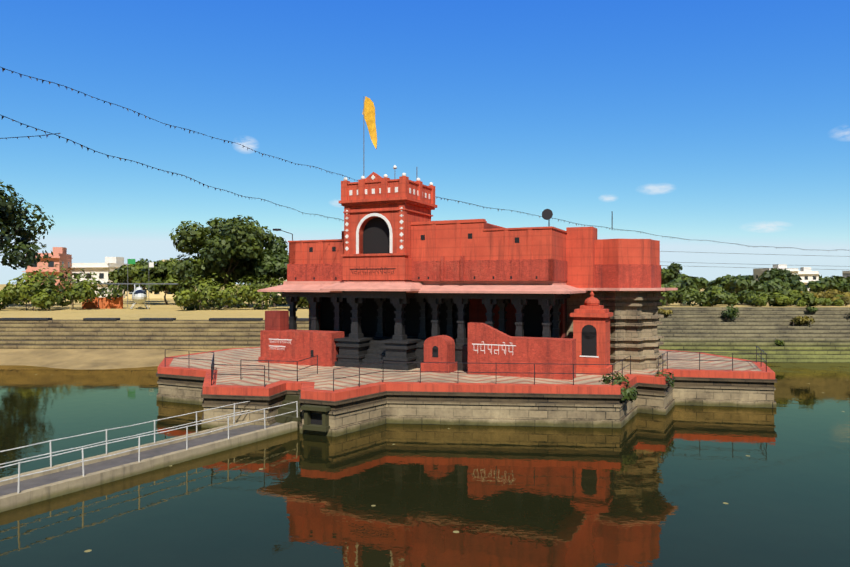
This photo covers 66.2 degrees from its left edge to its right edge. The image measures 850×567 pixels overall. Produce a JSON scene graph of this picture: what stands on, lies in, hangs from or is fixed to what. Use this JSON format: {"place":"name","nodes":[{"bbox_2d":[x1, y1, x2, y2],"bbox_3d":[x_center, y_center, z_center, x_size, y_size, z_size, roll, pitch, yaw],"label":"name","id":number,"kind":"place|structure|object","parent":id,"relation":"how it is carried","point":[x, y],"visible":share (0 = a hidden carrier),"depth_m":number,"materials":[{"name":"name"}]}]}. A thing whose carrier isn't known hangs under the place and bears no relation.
{"place":"outdoors","nodes":[
{"label":"outdoors","id":0,"kind":"place"},
{"bbox_2d":[0,133,60,138],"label":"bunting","id":1,"kind":"object","parent":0,"point":[32,136],"visible":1,"depth_m":20.09,"materials":[{"name":"grey"}]},
{"bbox_2d":[22,247,72,298],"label":"pink building","id":2,"kind":"structure","parent":0,"point":[60,255],"depth_m":148.12,"materials":[{"name":"pink paint"}]},
{"bbox_2d":[31,261,69,280],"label":"windows","id":3,"kind":"structure","parent":2,"relation":"attached to","point":[50,263],"depth_m":147.90,"materials":[{"name":"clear glass"}]},
{"bbox_2d":[70,257,128,297],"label":"white building","id":4,"kind":"structure","parent":0,"point":[110,264],"depth_m":154.96,"materials":[{"name":"white paint"}]},
{"bbox_2d":[74,273,124,293],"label":"windows","id":5,"kind":"structure","parent":4,"relation":"on","point":[101,275],"depth_m":154.38,"materials":[{"name":"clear glass"}]},
{"bbox_2d":[0,349,222,369],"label":"sandy bank","id":6,"kind":"structure","parent":0,"point":[83,359],"depth_m":55.72,"materials":[{"name":"beige sand"}]},
{"bbox_2d":[100,283,178,288],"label":"helicopter rotors","id":7,"kind":"object","parent":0,"point":[139,283],"visible":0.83,"depth_m":91.30,"materials":[{"name":"grey metal"}]},
{"bbox_2d":[125,260,175,297],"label":"wall","id":8,"kind":"structure","parent":0,"point":[159,295],"depth_m":158.68,"materials":[{"name":"beige paint"}]},
{"bbox_2d":[275,389,301,429],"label":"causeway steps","id":9,"kind":"structure","parent":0,"point":[287,408],"depth_m":30.97,"materials":[{"name":"grey stone"}]},
{"bbox_2d":[0,284,769,319],"bbox_3d":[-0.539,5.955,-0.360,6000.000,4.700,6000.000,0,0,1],"label":"ground","id":10,"kind":"structure","parent":0,"point":[159,308],"depth_m":83.90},
{"bbox_2d":[0,181,53,269],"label":"tree","id":11,"kind":"object","parent":10,"relation":"on","point":[11,216],"visible":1,"depth_m":97.75,"materials":[{"name":"green plant"}]},
{"bbox_2d":[0,269,99,310],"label":"hedge","id":12,"kind":"object","parent":10,"relation":"on","point":[42,298],"visible":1,"depth_m":86.84,"materials":[{"name":"green plant"}]},
{"bbox_2d":[0,264,127,308],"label":"hedge","id":13,"kind":"object","parent":10,"relation":"on","point":[116,292],"visible":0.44,"depth_m":92.07,"materials":[{"name":"green plant"}]},
{"bbox_2d":[82,296,122,308],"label":"orange wall","id":14,"kind":"structure","parent":10,"relation":"on","point":[107,303],"depth_m":93.41,"materials":[{"name":"orange paint"}]},
{"bbox_2d":[108,263,145,303],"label":"tree","id":15,"kind":"object","parent":10,"relation":"on","point":[134,271],"visible":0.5,"depth_m":111.02,"materials":[{"name":"green plant"}]},
{"bbox_2d":[115,258,151,292],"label":"tree","id":16,"kind":"object","parent":10,"relation":"on","point":[142,262],"visible":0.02,"depth_m":125.25,"materials":[{"name":"green plant"}]},
{"bbox_2d":[130,284,149,308],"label":"helicopter","id":17,"kind":"object","parent":10,"relation":"on","point":[140,298],"depth_m":90.17},
{"bbox_2d":[0,420,299,512],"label":"causeway kerbs","id":18,"kind":"structure","parent":10,"relation":"on","point":[44,492],"depth_m":23.50,"materials":[{"name":"concrete"}]},
{"bbox_2d":[0,422,283,495],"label":"walkway deck","id":19,"kind":"structure","parent":18,"relation":"on","point":[6,489],"depth_m":24.09,"materials":[{"name":"grey concrete"}]},
{"bbox_2d":[0,401,297,492],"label":"causeway railings","id":20,"kind":"object","parent":18,"relation":"on","point":[106,443],"visible":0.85,"depth_m":24.01,"materials":[{"name":"silver metal"}]},
{"bbox_2d":[0,320,308,348],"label":"bank steps","id":21,"kind":"structure","parent":10,"relation":"on","point":[97,334],"depth_m":60.95,"materials":[{"name":"stone"}]},
{"bbox_2d":[0,318,308,320],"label":"bank benches","id":22,"kind":"object","parent":21,"relation":"on","point":[210,319],"visible":0.67,"depth_m":63.30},
{"bbox_2d":[127,259,183,308],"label":"pole","id":23,"kind":"object","parent":10,"relation":"on","point":[127,285],"visible":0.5,"depth_m":100.59,"materials":[{"name":"silver metal"}]},
{"bbox_2d":[128,259,134,263],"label":"green flag","id":24,"kind":"object","parent":23,"relation":"attached to","point":[131,261],"visible":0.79,"depth_m":100.59,"materials":[{"name":"green fabric"}]},
{"bbox_2d":[137,258,195,304],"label":"tree","id":25,"kind":"object","parent":10,"relation":"on","point":[160,271],"visible":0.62,"depth_m":107.84,"materials":[{"name":"green plant"}]},
{"bbox_2d":[175,253,241,300],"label":"tree","id":26,"kind":"object","parent":10,"relation":"on","point":[221,279],"visible":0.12,"depth_m":105.37,"materials":[{"name":"green plant"}]},
{"bbox_2d":[169,215,275,306],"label":"tree","id":27,"kind":"object","parent":10,"relation":"on","point":[228,245],"visible":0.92,"depth_m":94.59,"materials":[{"name":"green plant"}]},
{"bbox_2d":[172,277,308,309],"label":"hedge","id":28,"kind":"object","parent":10,"relation":"on","point":[185,298],"visible":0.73,"depth_m":88.21,"materials":[{"name":"green plant"}]},
{"bbox_2d":[177,271,308,307],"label":"hedge","id":29,"kind":"object","parent":10,"relation":"on","point":[260,283],"visible":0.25,"depth_m":94.92,"materials":[{"name":"green plant"}]},
{"bbox_2d":[240,236,288,306],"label":"tree","id":30,"kind":"object","parent":10,"relation":"on","point":[272,261],"visible":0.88,"depth_m":98.17,"materials":[{"name":"green plant"}]},
{"bbox_2d":[661,262,683,284],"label":"tree","id":31,"kind":"object","parent":10,"relation":"on","point":[671,272],"visible":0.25,"depth_m":211.65,"materials":[{"name":"green plant"}]},
{"bbox_2d":[670,273,689,280],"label":"tree","id":32,"kind":"object","parent":10,"relation":"on","point":[685,277],"visible":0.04,"depth_m":240.57,"materials":[{"name":"green plant"}]},
{"bbox_2d":[657,307,849,362],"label":"bank steps","id":33,"kind":"structure","parent":10,"relation":"on","point":[824,337],"depth_m":59.54,"materials":[{"name":"stone"}]},
{"bbox_2d":[658,308,672,315],"bbox_3d":[22.941,2.726,62.311,1.519,0.741,0.804,0,0,1],"label":"shrub","id":34,"kind":"object","parent":33,"relation":"on","point":[667,312],"visible":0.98,"depth_m":62.10,"materials":[{"name":"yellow plant"}]},
{"bbox_2d":[721,304,739,319],"bbox_3d":[28.855,2.705,61.475,1.654,1.482,1.946,0,0,33],"label":"shrub","id":35,"kind":"object","parent":33,"relation":"on","point":[731,312],"visible":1,"depth_m":61.16,"materials":[{"name":"green plant"}]},
{"bbox_2d":[774,339,784,345],"bbox_3d":[31.380,5.279,57.933,1.233,0.666,0.823,0,0,1],"label":"shrub","id":36,"kind":"object","parent":33,"relation":"on","point":[777,342],"visible":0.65,"depth_m":57.76,"materials":[{"name":"green plant"}]},
{"bbox_2d":[789,315,814,325],"bbox_3d":[35.026,3.434,60.366,2.019,0.978,1.301,0,0,1],"label":"shrub","id":37,"kind":"object","parent":33,"relation":"on","point":[802,320],"visible":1,"depth_m":60.22,"materials":[{"name":"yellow plant"}]},
{"bbox_2d":[806,306,817,312],"bbox_3d":[37.006,2.477,62.368,1.182,0.642,0.826,0,0,-25],"label":"shrub","id":38,"kind":"object","parent":33,"relation":"on","point":[811,309],"visible":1,"depth_m":62.15,"materials":[{"name":"green plant"}]},
{"bbox_2d":[661,274,849,294],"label":"scrub","id":39,"kind":"object","parent":10,"relation":"on","point":[734,284],"visible":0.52,"depth_m":161.63,"materials":[{"name":"green plant"}]},
{"bbox_2d":[690,274,849,289],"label":"trees","id":40,"kind":"object","parent":10,"relation":"on","point":[703,282],"depth_m":262.93,"materials":[{"name":"green plant"}]},
{"bbox_2d":[753,264,798,281],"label":"white building","id":41,"kind":"structure","parent":10,"relation":"on","point":[759,271],"depth_m":247.13,"materials":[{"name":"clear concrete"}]},
{"bbox_2d":[758,268,801,281],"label":"tree","id":42,"kind":"object","parent":10,"relation":"on","point":[784,275],"visible":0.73,"depth_m":229.53,"materials":[{"name":"green plant"}]},
{"bbox_2d":[798,267,818,290],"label":"white building","id":43,"kind":"structure","parent":10,"relation":"on","point":[803,272],"depth_m":248.59,"materials":[{"name":"white paint"}]},
{"bbox_2d":[842,271,849,277],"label":"cream building","id":44,"kind":"structure","parent":10,"relation":"on","point":[845,274],"depth_m":267.09,"materials":[{"name":"white concrete"}]},
{"bbox_2d":[339,172,436,280],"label":"tower","id":45,"kind":"structure","parent":0,"point":[384,202],"depth_m":37.93,"materials":[{"name":"red paint"}]},
{"bbox_2d":[1,115,343,220],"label":"string lights","id":46,"kind":"object","parent":45,"relation":"attached to","point":[147,165],"visible":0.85,"depth_m":23.20,"materials":[{"name":"grey"}]},
{"bbox_2d":[1,67,357,180],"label":"string lights","id":47,"kind":"object","parent":45,"relation":"attached to","point":[3,69],"visible":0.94,"depth_m":26.02,"materials":[{"name":"grey"}]},
{"bbox_2d":[350,267,395,274],"bbox_3d":[-3.049,-0.721,37.734,3.016,0.411,0.016,0,0,24],"label":"inscription","id":48,"kind":"object","parent":45,"relation":"attached to","point":[367,270],"visible":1,"depth_m":37.59,"materials":[{"name":"red paint"}]},
{"bbox_2d":[343,173,432,253],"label":"white trim","id":49,"kind":"structure","parent":45,"relation":"attached to","point":[401,234],"depth_m":37.84,"materials":[{"name":"white paint"}]},
{"bbox_2d":[363,111,416,178],"bbox_3d":[-2.221,-8.070,39.912,3.211,6.950,1.460,0,0,24],"label":"flag pole","id":50,"kind":"object","parent":45,"relation":"on","point":[363,148],"visible":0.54,"depth_m":40.27,"materials":[{"name":"grey metal"}]},
{"bbox_2d":[362,96,376,148],"bbox_3d":[-3.420,-9.905,40.136,0.987,3.329,0.212,0,0,24],"label":"flag","id":51,"kind":"object","parent":50,"relation":"attached to","point":[369,111],"visible":0.98,"depth_m":40.07,"materials":[{"name":"orange fabric"}]},
{"bbox_2d":[435,196,842,250],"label":"string lights","id":52,"kind":"object","parent":45,"relation":"attached to","point":[631,230],"visible":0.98,"depth_m":51.72,"materials":[{"name":"grey"}]},
{"bbox_2d":[0,363,849,566],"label":"water","id":53,"kind":"structure","parent":0,"point":[694,486],"depth_m":21.42,"materials":[{"name":"green liquid"}]},
{"bbox_2d":[0,0,849,283],"label":"sky","id":54,"kind":"structure","parent":0,"point":[698,121],"materials":[{"name":"blue"}]},
{"bbox_2d":[282,291,569,299],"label":"hall beams","id":55,"kind":"structure","parent":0,"point":[377,294],"depth_m":37.23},
{"bbox_2d":[309,299,566,337],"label":"hall inner walls","id":56,"kind":"structure","parent":0,"point":[477,310],"depth_m":39.45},
{"bbox_2d":[156,371,776,436],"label":"platform wall","id":57,"kind":"structure","parent":0,"point":[351,415],"depth_m":31.32,"materials":[{"name":"stone"}]},
{"bbox_2d":[301,404,330,431],"bbox_3d":[-4.883,6.020,29.152,1.309,1.070,0.440,0,0,22],"label":"stone niche","id":58,"kind":"object","parent":57,"relation":"attached to","point":[308,425],"depth_m":29.09,"materials":[{"name":"grey stone"}]},
{"bbox_2d":[158,347,774,400],"bbox_3d":[1.850,5.055,41.494,38.106,0.360,25.311,0,0,1],"label":"platform coping","id":59,"kind":"object","parent":57,"relation":"on","point":[308,390],"visible":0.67,"depth_m":31.45,"materials":[{"name":"red paint"}]},
{"bbox_2d":[169,348,760,389],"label":"platform floor","id":60,"kind":"structure","parent":59,"relation":"on","point":[322,379],"depth_m":35.66,"materials":[{"name":"beige stone"}]},
{"bbox_2d":[334,337,420,370],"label":"porch pedestals","id":61,"kind":"object","parent":60,"relation":"on","point":[354,352],"visible":0.79,"depth_m":37.80,"materials":[{"name":"black stone"}]},
{"bbox_2d":[258,329,575,379],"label":"front walls","id":62,"kind":"structure","parent":60,"relation":"on","point":[554,355],"depth_m":34.93,"materials":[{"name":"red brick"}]},
{"bbox_2d":[265,310,288,330],"bbox_3d":[-9.255,2.305,40.718,1.150,1.200,0.900,0,0,24],"label":"pedestal","id":63,"kind":"object","parent":62,"relation":"on","point":[276,320],"visible":1,"depth_m":40.37,"materials":[{"name":"red paint"}]},
{"bbox_2d":[311,346,437,356],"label":"wall openings","id":64,"kind":"object","parent":62,"relation":"attached to","point":[434,351],"visible":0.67,"depth_m":35.82,"materials":[{"name":"black"}]},
{"bbox_2d":[269,338,515,354],"bbox_3d":[-2.418,3.576,37.046,15.538,0.958,0.082,0,0,23],"label":"name lettering","id":65,"kind":"object","parent":62,"relation":"attached to","point":[472,343],"visible":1,"depth_m":34.73,"materials":[{"name":"white paint"}]},
{"bbox_2d":[424,322,511,344],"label":"wall tops","id":66,"kind":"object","parent":62,"relation":"on","point":[480,330],"depth_m":34.98,"materials":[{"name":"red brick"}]},
{"bbox_2d":[368,338,467,370],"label":"hall plinth","id":67,"kind":"structure","parent":60,"relation":"on","point":[461,355],"depth_m":36.69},
{"bbox_2d":[286,297,563,343],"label":"pillars","id":68,"kind":"structure","parent":67,"relation":"on","point":[356,304],"depth_m":38.25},
{"bbox_2d":[320,297,566,341],"bbox_3d":[0.952,2.131,42.871,17.200,2.548,9.200,0,0,24],"label":"dark interior","id":69,"kind":"object","parent":67,"relation":"on","point":[533,311],"visible":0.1,"depth_m":41.97,"materials":[{"name":"black"}]},
{"bbox_2d":[283,281,565,284],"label":"hall roof slab","id":70,"kind":"structure","parent":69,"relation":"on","point":[446,282],"depth_m":37.10,"materials":[{"name":"pink concrete"}]},
{"bbox_2d":[257,283,587,293],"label":"eaves","id":71,"kind":"object","parent":70,"relation":"attached to","point":[521,289],"visible":0.96,"depth_m":36.37,"materials":[{"name":"red paint"}]},
{"bbox_2d":[288,219,566,263],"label":"walls","id":72,"kind":"structure","parent":70,"relation":"on","point":[449,240],"depth_m":36.57,"materials":[{"name":"red paint"}]},
{"bbox_2d":[295,233,536,279],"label":"wall openings","id":73,"kind":"object","parent":72,"relation":"attached to","point":[423,238],"depth_m":37.50,"materials":[{"name":"black"}]},
{"bbox_2d":[273,209,612,240],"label":"rooftop fixtures","id":74,"kind":"object","parent":72,"relation":"on","point":[547,214],"visible":0.96,"depth_m":34.43,"materials":[{"name":"grey metal"}]},
{"bbox_2d":[484,222,498,228],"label":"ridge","id":75,"kind":"structure","parent":72,"relation":"on","point":[488,226],"depth_m":35.91,"materials":[{"name":"red paint"}]},
{"bbox_2d":[287,256,567,280],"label":"wall bands","id":76,"kind":"object","parent":70,"relation":"on","point":[461,269],"depth_m":36.34,"materials":[{"name":"red paint"}]},
{"bbox_2d":[165,346,766,390],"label":"platform railings","id":77,"kind":"object","parent":60,"relation":"on","point":[297,370],"visible":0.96,"depth_m":32.07,"materials":[{"name":"grey metal"}]},
{"bbox_2d":[570,290,612,375],"bbox_3d":[9.165,2.630,35.778,2.000,4.550,2.000,0,0,24],"label":"shrine","id":78,"kind":"object","parent":60,"relation":"on","point":[594,313],"visible":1,"depth_m":35.04,"materials":[{"name":"red paint"}]},
{"bbox_2d":[582,325,596,355],"bbox_3d":[8.845,3.055,35.067,0.800,1.700,0.160,0,0,24],"label":"niche","id":79,"kind":"object","parent":78,"relation":"in","point":[589,340],"visible":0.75,"depth_m":34.98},
{"bbox_2d":[567,291,665,369],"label":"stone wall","id":80,"kind":"structure","parent":60,"relation":"on","point":[634,320],"depth_m":37.20,"materials":[{"name":"beige stone"}]},
{"bbox_2d":[566,227,659,287],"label":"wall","id":81,"kind":"structure","parent":80,"relation":"on","point":[587,250],"depth_m":37.35,"materials":[{"name":"red paint"}]},
{"bbox_2d":[595,264,660,287],"bbox_3d":[11.526,-0.420,39.322,5.065,1.350,5.065,0,0,24],"label":"sanctum band","id":82,"kind":"object","parent":81,"relation":"attached to","point":[627,275],"visible":0.69,"depth_m":37.11,"materials":[{"name":"red paint"}]},
{"bbox_2d":[579,288,677,290],"bbox_3d":[11.526,0.330,39.322,6.871,0.150,6.871,0,0,24],"label":"eave","id":83,"kind":"object","parent":81,"relation":"attached to","point":[627,289],"visible":0.62,"depth_m":36.33,"materials":[{"name":"red paint"}]},
{"bbox_2d":[599,371,637,403],"bbox_3d":[9.310,5.082,31.775,1.924,1.646,2.186,0,0,1],"label":"corner creeper","id":84,"kind":"object","parent":60,"relation":"on","point":[628,393],"visible":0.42,"depth_m":31.42,"materials":[{"name":"green plant"}]},
{"bbox_2d":[650,370,674,387],"bbox_3d":[12.420,5.099,34.548,1.564,1.119,1.496,0,0,1],"label":"corner creeper","id":85,"kind":"object","parent":57,"relation":"on","point":[669,379],"visible":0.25,"depth_m":34.03,"materials":[{"name":"green plant"}]},
{"bbox_2d":[658,302,849,307],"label":"embankment top","id":86,"kind":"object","parent":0,"point":[721,305],"depth_m":66.72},
{"bbox_2d":[658,283,739,306],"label":"hedge","id":87,"kind":"object","parent":86,"relation":"on","point":[714,298],"visible":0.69,"depth_m":67.33,"materials":[{"name":"green plant"}]},
{"bbox_2d":[686,284,800,304],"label":"hedge","id":88,"kind":"object","parent":86,"relation":"on","point":[743,295],"visible":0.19,"depth_m":71.81,"materials":[{"name":"green plant"}]},
{"bbox_2d":[744,291,843,306],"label":"hedge","id":89,"kind":"object","parent":86,"relation":"on","point":[775,298],"visible":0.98,"depth_m":66.63,"materials":[{"name":"green plant"}]},
{"bbox_2d":[797,289,849,298],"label":"hedge","id":90,"kind":"object","parent":86,"relation":"on","point":[830,294],"visible":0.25,"depth_m":78.13,"materials":[{"name":"green plant"}]},
{"bbox_2d":[831,296,849,305],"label":"hedge","id":91,"kind":"object","parent":86,"relation":"on","point":[845,299],"visible":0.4,"depth_m":67.88,"materials":[{"name":"green plant"}]},
{"bbox_2d":[661,251,849,269],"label":"power lines","id":92,"kind":"object","parent":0,"point":[757,264],"visible":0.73,"depth_m":145.93,"materials":[{"name":"grey metal"}]}
]}

